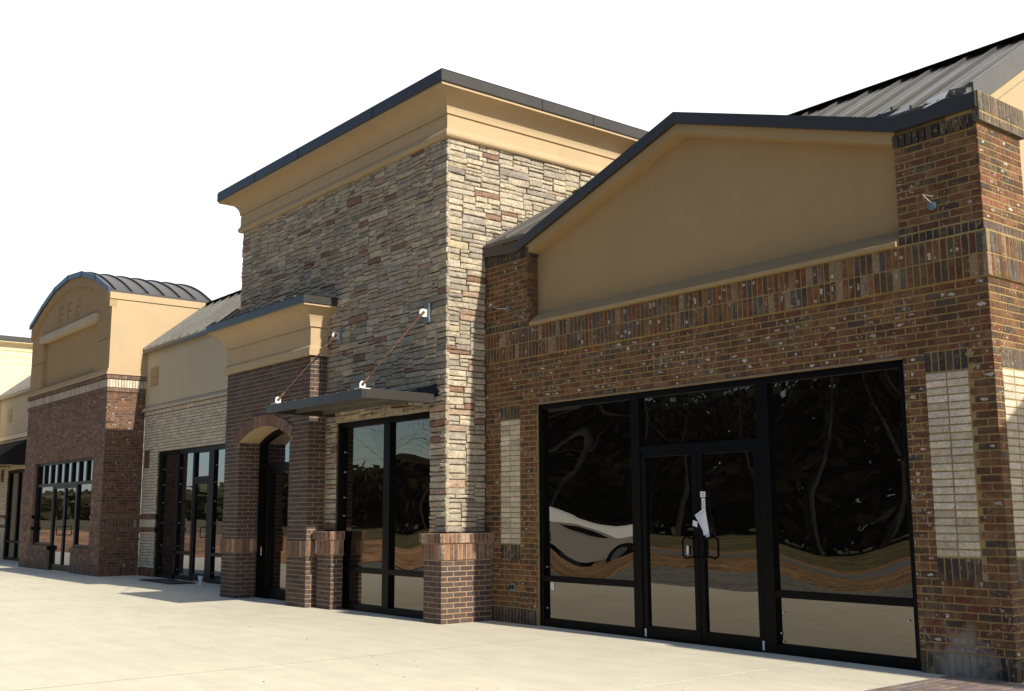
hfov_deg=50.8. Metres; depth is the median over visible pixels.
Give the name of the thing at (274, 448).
window
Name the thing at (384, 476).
window
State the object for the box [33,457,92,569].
window
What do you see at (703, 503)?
sticker
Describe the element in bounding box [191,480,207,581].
door
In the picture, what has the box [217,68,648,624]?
stone tower shop
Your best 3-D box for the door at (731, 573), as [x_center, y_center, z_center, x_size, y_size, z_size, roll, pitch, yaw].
[2.259,2.085,11.232,0.115,2.056,0.835,7,-11,-38]
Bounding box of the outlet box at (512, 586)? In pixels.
[509,583,515,590]
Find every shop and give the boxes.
[0,375,30,560]
[18,271,211,576]
[137,290,241,583]
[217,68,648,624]
[482,32,1023,682]
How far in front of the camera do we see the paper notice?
11.51 m
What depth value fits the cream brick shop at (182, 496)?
23.75 m
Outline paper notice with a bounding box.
[695,508,709,537]
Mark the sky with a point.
(123, 123)
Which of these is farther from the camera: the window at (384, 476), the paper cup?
the paper cup
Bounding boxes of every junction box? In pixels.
[494,305,510,311]
[922,194,936,210]
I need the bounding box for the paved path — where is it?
[865,675,1023,690]
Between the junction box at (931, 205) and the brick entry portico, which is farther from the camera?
the brick entry portico
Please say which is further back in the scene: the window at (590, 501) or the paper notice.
the window at (590, 501)
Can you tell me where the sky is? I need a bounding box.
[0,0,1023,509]
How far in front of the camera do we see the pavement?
10.84 m
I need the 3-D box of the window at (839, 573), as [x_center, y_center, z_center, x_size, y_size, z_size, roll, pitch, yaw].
[3.101,1.596,10.327,0.108,2.760,1.725,7,-11,-38]
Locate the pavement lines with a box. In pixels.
[15,633,822,690]
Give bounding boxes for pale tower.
[0,335,32,415]
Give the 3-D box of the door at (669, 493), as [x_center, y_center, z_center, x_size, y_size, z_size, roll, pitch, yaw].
[1.730,2.189,11.883,0.115,2.056,0.835,7,-11,-38]
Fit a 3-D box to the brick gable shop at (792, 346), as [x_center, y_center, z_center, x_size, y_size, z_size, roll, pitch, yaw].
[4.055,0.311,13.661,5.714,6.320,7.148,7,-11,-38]
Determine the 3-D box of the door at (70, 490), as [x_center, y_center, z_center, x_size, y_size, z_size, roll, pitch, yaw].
[-11.011,4.530,26.757,0.115,2.118,0.920,7,-11,-38]
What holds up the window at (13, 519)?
in the shop at (14, 416)
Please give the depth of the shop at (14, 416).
34.50 m
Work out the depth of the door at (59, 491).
27.55 m
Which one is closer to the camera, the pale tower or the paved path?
the paved path
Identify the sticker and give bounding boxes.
[701,498,704,508]
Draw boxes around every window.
[4,469,24,560]
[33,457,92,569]
[154,444,224,583]
[255,429,289,598]
[337,411,431,618]
[539,392,644,637]
[638,378,757,451]
[755,359,921,670]
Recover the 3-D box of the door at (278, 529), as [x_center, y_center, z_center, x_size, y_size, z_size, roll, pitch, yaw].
[-3.751,3.077,17.665,0.116,2.128,1.590,7,-11,-38]
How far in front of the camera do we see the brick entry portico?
17.83 m
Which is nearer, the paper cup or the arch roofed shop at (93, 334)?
the paper cup
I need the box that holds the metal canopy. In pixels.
[266,303,437,416]
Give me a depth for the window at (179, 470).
23.45 m
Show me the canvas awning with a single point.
(12, 453)
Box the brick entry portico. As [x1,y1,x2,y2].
[206,294,337,607]
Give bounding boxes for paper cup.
[198,576,202,584]
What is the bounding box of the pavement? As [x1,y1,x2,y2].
[0,550,1023,690]
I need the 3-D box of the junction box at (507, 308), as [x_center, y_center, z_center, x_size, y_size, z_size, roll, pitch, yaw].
[-0.131,-0.488,14.472,0.264,0.083,0.055,-5,-10,29]
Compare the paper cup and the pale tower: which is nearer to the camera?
the paper cup
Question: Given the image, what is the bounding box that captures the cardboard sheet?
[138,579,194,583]
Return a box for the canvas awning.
[0,439,26,466]
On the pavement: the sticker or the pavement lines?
the pavement lines
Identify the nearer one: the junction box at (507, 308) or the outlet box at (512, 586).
the outlet box at (512, 586)
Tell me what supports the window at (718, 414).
in the brick gable shop at (792, 346)
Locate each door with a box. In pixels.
[50,485,65,570]
[60,485,75,571]
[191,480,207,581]
[260,468,288,599]
[640,449,701,642]
[696,445,765,650]
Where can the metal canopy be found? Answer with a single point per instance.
(332, 404)

